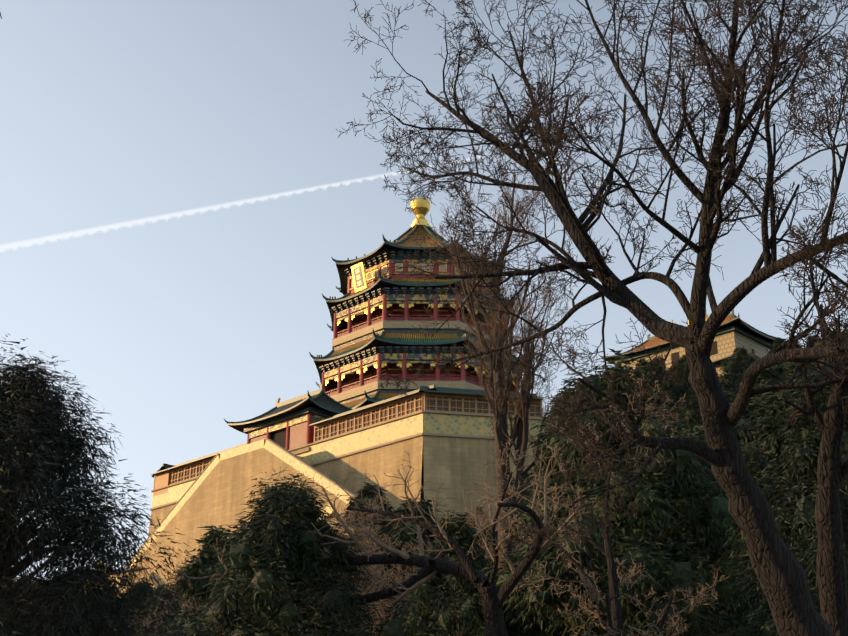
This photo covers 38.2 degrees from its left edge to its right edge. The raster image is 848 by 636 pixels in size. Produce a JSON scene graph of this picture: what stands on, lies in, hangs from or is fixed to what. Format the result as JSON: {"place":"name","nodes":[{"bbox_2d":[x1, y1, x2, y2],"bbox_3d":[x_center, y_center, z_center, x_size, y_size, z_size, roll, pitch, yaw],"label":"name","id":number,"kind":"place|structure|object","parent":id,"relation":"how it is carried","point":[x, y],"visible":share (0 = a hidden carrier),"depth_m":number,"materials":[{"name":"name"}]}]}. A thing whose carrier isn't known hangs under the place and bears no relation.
{"place":"outdoors","nodes":[
{"label":"outdoors","id":0,"kind":"place"},
{"bbox_2d":[0,0,847,579],"label":"sky","id":1,"kind":"structure","parent":0,"point":[180,189],"materials":[{"name":"blue"}]},
{"bbox_3d":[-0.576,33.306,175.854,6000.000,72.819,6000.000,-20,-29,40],"label":"terrain ground","id":2,"kind":"structure","parent":0,"visible":0},
{"bbox_2d":[7,578,49,635],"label":"cypress tree","id":3,"kind":"object","parent":2,"relation":"on","point":[27,601],"depth_m":38.65,"materials":[{"name":"green plant"}]},
{"bbox_2d":[0,334,222,635],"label":"cypress","id":4,"kind":"object","parent":2,"relation":"on","point":[39,447],"visible":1,"depth_m":21.89,"materials":[{"name":"green plant"}]},
{"bbox_2d":[78,611,170,635],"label":"bare tree","id":5,"kind":"object","parent":2,"relation":"on","point":[145,624],"visible":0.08,"depth_m":50.08,"materials":[{"name":"brown plant"}]},
{"bbox_2d":[120,580,150,626],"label":"cypress tree","id":6,"kind":"object","parent":2,"relation":"on","point":[141,590],"visible":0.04,"depth_m":94.13,"materials":[{"name":"green plant"}]},
{"bbox_2d":[130,585,164,630],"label":"cypress tree","id":7,"kind":"object","parent":2,"relation":"on","point":[155,594],"visible":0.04,"depth_m":82.96,"materials":[{"name":"green plant"}]},
{"bbox_2d":[128,602,170,632],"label":"bare tree","id":8,"kind":"object","parent":2,"relation":"on","point":[155,617],"visible":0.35,"depth_m":71.49,"materials":[{"name":"brown plant"}]},
{"bbox_2d":[131,555,202,633],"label":"cypress tree","id":9,"kind":"object","parent":2,"relation":"on","point":[166,599],"visible":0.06,"depth_m":78.50,"materials":[{"name":"green plant"}]},
{"bbox_2d":[156,559,201,617],"bbox_3d":[-11.212,16.226,56.110,6.046,10.815,6.362,4,-21,-4],"label":"bare tree","id":10,"kind":"object","parent":2,"relation":"on","point":[189,608],"visible":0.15,"depth_m":58.14,"materials":[{"name":"brown plant"}]},
{"bbox_2d":[169,583,202,614],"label":"bare tree","id":11,"kind":"object","parent":2,"relation":"on","point":[186,604],"visible":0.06,"depth_m":68.35,"materials":[{"name":"brown plant"}]},
{"bbox_2d":[162,524,235,630],"bbox_3d":[-8.852,14.622,52.430,6.155,11.678,6.350,4,-22,-9],"label":"cypress tree","id":12,"kind":"object","parent":2,"relation":"on","point":[200,568],"visible":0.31,"depth_m":53.12,"materials":[{"name":"green plant"}]},
{"bbox_2d":[198,563,252,635],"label":"cypress tree","id":13,"kind":"object","parent":2,"relation":"on","point":[205,605],"visible":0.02,"depth_m":42.64,"materials":[{"name":"green plant"}]},
{"bbox_2d":[188,508,353,635],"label":"cypress tree","id":14,"kind":"object","parent":2,"relation":"on","point":[235,541],"visible":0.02,"depth_m":70.72,"materials":[{"name":"green plant"}]},
{"bbox_2d":[147,471,431,635],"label":"cypress tree","id":15,"kind":"object","parent":2,"relation":"on","point":[266,558],"visible":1,"depth_m":27.77,"materials":[{"name":"green plant"}]},
{"bbox_2d":[87,383,610,597],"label":"stone terrace","id":16,"kind":"structure","parent":2,"relation":"on","point":[441,435],"depth_m":149.94,"materials":[{"name":"beige stone"}]},
{"bbox_2d":[306,491,394,632],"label":"bare tree","id":17,"kind":"object","parent":2,"relation":"on","point":[376,508],"visible":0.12,"depth_m":67.00,"materials":[{"name":"brown plant"}]},
{"bbox_2d":[109,440,593,635],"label":"bare tree","id":18,"kind":"object","parent":2,"relation":"on","point":[493,599],"visible":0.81,"depth_m":27.22,"materials":[{"name":"brown plant"}]},
{"bbox_2d":[312,504,399,633],"bbox_3d":[-2.900,14.638,59.221,7.009,12.841,7.388,8,-23,-20],"label":"bare tree","id":19,"kind":"object","parent":2,"relation":"on","point":[353,518],"visible":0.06,"depth_m":63.12,"materials":[{"name":"brown plant"}]},
{"bbox_2d":[334,574,389,633],"bbox_3d":[-2.114,14.670,50.326,3.576,9.040,5.634,-11,-26,22],"label":"bare tree","id":20,"kind":"object","parent":2,"relation":"on","point":[371,614],"visible":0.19,"depth_m":50.04,"materials":[{"name":"brown plant"}]},
{"bbox_2d":[352,527,372,592],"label":"bare tree","id":21,"kind":"object","parent":2,"relation":"on","point":[364,541],"visible":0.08,"depth_m":75.26,"materials":[{"name":"brown plant"}]},
{"bbox_2d":[335,482,396,576],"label":"cypress tree","id":22,"kind":"object","parent":2,"relation":"on","point":[367,493],"visible":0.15,"depth_m":126.90,"materials":[{"name":"green plant"}]},
{"bbox_2d":[308,532,439,635],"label":"bare tree","id":23,"kind":"object","parent":2,"relation":"on","point":[376,573],"visible":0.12,"depth_m":42.16,"materials":[{"name":"brown plant"}]},
{"bbox_2d":[319,517,436,635],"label":"bare tree","id":24,"kind":"object","parent":2,"relation":"on","point":[397,567],"visible":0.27,"depth_m":46.89,"materials":[{"name":"brown plant"}]},
{"bbox_2d":[364,523,391,572],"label":"cypress tree","id":25,"kind":"object","parent":2,"relation":"on","point":[373,542],"depth_m":116.74,"materials":[{"name":"green plant"}]},
{"bbox_2d":[355,496,475,635],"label":"cypress tree","id":26,"kind":"object","parent":2,"relation":"on","point":[405,537],"visible":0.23,"depth_m":55.03,"materials":[{"name":"green plant"}]},
{"bbox_2d":[309,197,548,416],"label":"pagoda","id":27,"kind":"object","parent":2,"relation":"on","point":[377,310],"visible":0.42,"depth_m":176.73,"materials":[{"name":"wood"}]},
{"bbox_2d":[419,497,443,532],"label":"cypress tree","id":28,"kind":"object","parent":2,"relation":"on","point":[428,501],"depth_m":109.58,"materials":[{"name":"green plant"}]},
{"bbox_2d":[398,509,523,635],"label":"cypress tree","id":29,"kind":"object","parent":2,"relation":"on","point":[462,614],"visible":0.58,"depth_m":37.42,"materials":[{"name":"green plant"}]},
{"bbox_2d":[459,510,482,530],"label":"cypress tree","id":30,"kind":"object","parent":2,"relation":"on","point":[466,514],"visible":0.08,"depth_m":118.72,"materials":[{"name":"green plant"}]},
{"bbox_2d":[468,528,498,589],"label":"cypress tree","id":31,"kind":"object","parent":2,"relation":"on","point":[477,538],"depth_m":73.38,"materials":[{"name":"green plant"}]},
{"bbox_2d":[477,506,490,526],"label":"cypress tree","id":32,"kind":"object","parent":2,"relation":"on","point":[480,510],"visible":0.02,"depth_m":123.05,"materials":[{"name":"green plant"}]},
{"bbox_2d":[475,524,497,554],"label":"cypress tree","id":33,"kind":"object","parent":2,"relation":"on","point":[489,536],"visible":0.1,"depth_m":74.64,"materials":[{"name":"green plant"}]},
{"bbox_2d":[464,503,525,559],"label":"bare tree","id":34,"kind":"object","parent":2,"relation":"on","point":[472,525],"visible":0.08,"depth_m":92.72,"materials":[{"name":"brown plant"}]},
{"bbox_2d":[419,137,580,635],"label":"bare tree","id":35,"kind":"object","parent":2,"relation":"on","point":[499,334],"visible":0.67,"depth_m":43.45,"materials":[{"name":"brown plant"}]},
{"bbox_2d":[477,535,523,572],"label":"bare tree","id":36,"kind":"object","parent":2,"relation":"on","point":[491,550],"depth_m":67.29,"materials":[{"name":"brown plant"}]},
{"bbox_2d":[496,473,530,523],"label":"cypress tree","id":37,"kind":"object","parent":2,"relation":"on","point":[513,483],"visible":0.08,"depth_m":123.39,"materials":[{"name":"green plant"}]},
{"bbox_2d":[515,438,551,635],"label":"cypress tree","id":38,"kind":"object","parent":2,"relation":"on","point":[530,490],"depth_m":58.61,"materials":[{"name":"green plant"}]},
{"bbox_2d":[336,0,847,635],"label":"bare tree","id":39,"kind":"object","parent":2,"relation":"on","point":[778,570],"visible":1,"depth_m":15.48,"materials":[{"name":"brown plant"}]},
{"bbox_2d":[465,374,729,635],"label":"bare tree","id":40,"kind":"object","parent":2,"relation":"on","point":[611,602],"visible":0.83,"depth_m":30.47,"materials":[{"name":"brown plant"}]},
{"bbox_2d":[504,475,700,635],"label":"cypress tree","id":41,"kind":"object","parent":2,"relation":"on","point":[604,574],"visible":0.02,"depth_m":37.63,"materials":[{"name":"green plant"}]},
{"bbox_2d":[479,348,764,635],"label":"cypress tree","id":42,"kind":"object","parent":2,"relation":"on","point":[699,517],"visible":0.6,"depth_m":35.70,"materials":[{"name":"green plant"}]},
{"bbox_2d":[634,358,646,376],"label":"cypress tree","id":43,"kind":"object","parent":2,"relation":"on","point":[641,359],"visible":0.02,"depth_m":230.97,"materials":[{"name":"green plant"}]},
{"bbox_2d":[635,356,667,404],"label":"cypress tree","id":44,"kind":"object","parent":2,"relation":"on","point":[649,373],"visible":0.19,"depth_m":222.33,"materials":[{"name":"green plant"}]},
{"bbox_2d":[658,406,678,421],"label":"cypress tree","id":45,"kind":"object","parent":2,"relation":"on","point":[675,414],"visible":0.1,"depth_m":145.47,"materials":[{"name":"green plant"}]},
{"bbox_2d":[662,418,683,435],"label":"cypress tree","id":46,"kind":"object","parent":2,"relation":"on","point":[678,428],"depth_m":102.47,"materials":[{"name":"green plant"}]},
{"bbox_2d":[656,364,692,422],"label":"cypress tree","id":47,"kind":"object","parent":2,"relation":"on","point":[678,392],"visible":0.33,"depth_m":197.66,"materials":[{"name":"green plant"}]},
{"bbox_2d":[675,354,689,392],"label":"cypress tree","id":48,"kind":"object","parent":2,"relation":"on","point":[683,362],"visible":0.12,"depth_m":214.43,"materials":[{"name":"green plant"}]},
{"bbox_2d":[668,424,707,454],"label":"cypress tree","id":49,"kind":"object","parent":2,"relation":"on","point":[699,434],"depth_m":85.50,"materials":[{"name":"green plant"}]},
{"bbox_2d":[598,309,787,378],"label":"temple sea of wisdom","id":50,"kind":"structure","parent":2,"relation":"on","point":[733,332],"depth_m":239.26,"materials":[{"name":"tile"}]},
{"bbox_2d":[675,387,735,431],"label":"cypress tree","id":51,"kind":"object","parent":2,"relation":"on","point":[690,417],"visible":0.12,"depth_m":138.15,"materials":[{"name":"green plant"}]},
{"bbox_2d":[656,430,767,635],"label":"cypress tree","id":52,"kind":"object","parent":2,"relation":"on","point":[710,474],"visible":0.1,"depth_m":44.91,"materials":[{"name":"green plant"}]},
{"bbox_2d":[689,415,745,448],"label":"cypress tree","id":53,"kind":"object","parent":2,"relation":"on","point":[737,431],"depth_m":90.04,"materials":[{"name":"green plant"}]},
{"bbox_2d":[717,375,737,397],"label":"cypress tree","id":54,"kind":"object","parent":2,"relation":"on","point":[723,384],"depth_m":144.34,"materials":[{"name":"green plant"}]},
{"bbox_2d":[718,345,755,383],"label":"cypress tree","id":55,"kind":"object","parent":2,"relation":"on","point":[739,355],"visible":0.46,"depth_m":210.76,"materials":[{"name":"green plant"}]},
{"bbox_2d":[727,357,756,396],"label":"cypress tree","id":56,"kind":"object","parent":2,"relation":"on","point":[733,384],"visible":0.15,"depth_m":189.44,"materials":[{"name":"green plant"}]},
{"bbox_2d":[729,392,769,448],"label":"cypress tree","id":57,"kind":"object","parent":2,"relation":"on","point":[750,416],"visible":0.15,"depth_m":106.18,"materials":[{"name":"green plant"}]},
{"bbox_2d":[711,442,798,630],"bbox_3d":[13.744,10.378,48.743,6.268,11.569,5.449,0,-22,-1],"label":"cypress tree","id":58,"kind":"object","parent":2,"relation":"on","point":[754,465],"visible":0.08,"depth_m":50.22,"materials":[{"name":"green plant"}]},
{"bbox_2d":[732,364,778,397],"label":"cypress tree","id":59,"kind":"object","parent":2,"relation":"on","point":[763,377],"visible":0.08,"depth_m":136.61,"materials":[{"name":"green plant"}]},
{"bbox_2d":[753,438,780,461],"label":"cypress tree","id":60,"kind":"object","parent":2,"relation":"on","point":[764,449],"visible":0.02,"depth_m":82.42,"materials":[{"name":"green plant"}]},
{"bbox_2d":[757,380,781,400],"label":"cypress tree","id":61,"kind":"object","parent":2,"relation":"on","point":[768,394],"visible":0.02,"depth_m":123.78,"materials":[{"name":"green plant"}]},
{"bbox_2d":[741,366,806,607],"bbox_3d":[19.755,10.312,62.749,8.143,16.044,7.656,-20,-29,40],"label":"cypress tree","id":62,"kind":"object","parent":2,"relation":"on","point":[775,406],"visible":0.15,"depth_m":64.05,"materials":[{"name":"green plant"}]},
{"bbox_2d":[765,349,785,380],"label":"cypress tree","id":63,"kind":"object","parent":2,"relation":"on","point":[780,370],"visible":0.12,"depth_m":208.27,"materials":[{"name":"green plant"}]},
{"bbox_2d":[765,337,785,374],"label":"cypress tree","id":64,"kind":"object","parent":2,"relation":"on","point":[777,340],"visible":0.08,"depth_m":214.85,"materials":[{"name":"green plant"}]},
{"bbox_2d":[767,370,783,382],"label":"cypress tree","id":65,"kind":"object","parent":2,"relation":"on","point":[774,375],"visible":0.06,"depth_m":193.94,"materials":[{"name":"green plant"}]},
{"bbox_2d":[720,363,847,635],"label":"cypress tree","id":66,"kind":"object","parent":2,"relation":"on","point":[795,497],"visible":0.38,"depth_m":27.64,"materials":[{"name":"green plant"}]},
{"bbox_2d":[780,343,802,377],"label":"cypress tree","id":67,"kind":"object","parent":2,"relation":"on","point":[785,364],"visible":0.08,"depth_m":197.85,"materials":[{"name":"green plant"}]},
{"bbox_2d":[744,335,847,615],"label":"cypress tree","id":68,"kind":"object","parent":2,"relation":"on","point":[789,513],"visible":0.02,"depth_m":40.55,"materials":[{"name":"green plant"}]},
{"bbox_2d":[776,364,822,472],"bbox_3d":[19.085,9.701,56.438,7.501,15.102,7.524,-17,-29,34],"label":"cypress tree","id":69,"kind":"object","parent":2,"relation":"on","point":[794,391],"depth_m":59.09,"materials":[{"name":"green plant"}]},
{"bbox_2d":[782,360,822,381],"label":"cypress tree","id":70,"kind":"object","parent":2,"relation":"on","point":[794,369],"visible":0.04,"depth_m":151.21,"materials":[{"name":"green plant"}]},
{"bbox_2d":[805,335,822,347],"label":"cypress tree","id":71,"kind":"object","parent":2,"relation":"on","point":[814,341],"visible":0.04,"depth_m":210.61,"materials":[{"name":"green plant"}]}
]}

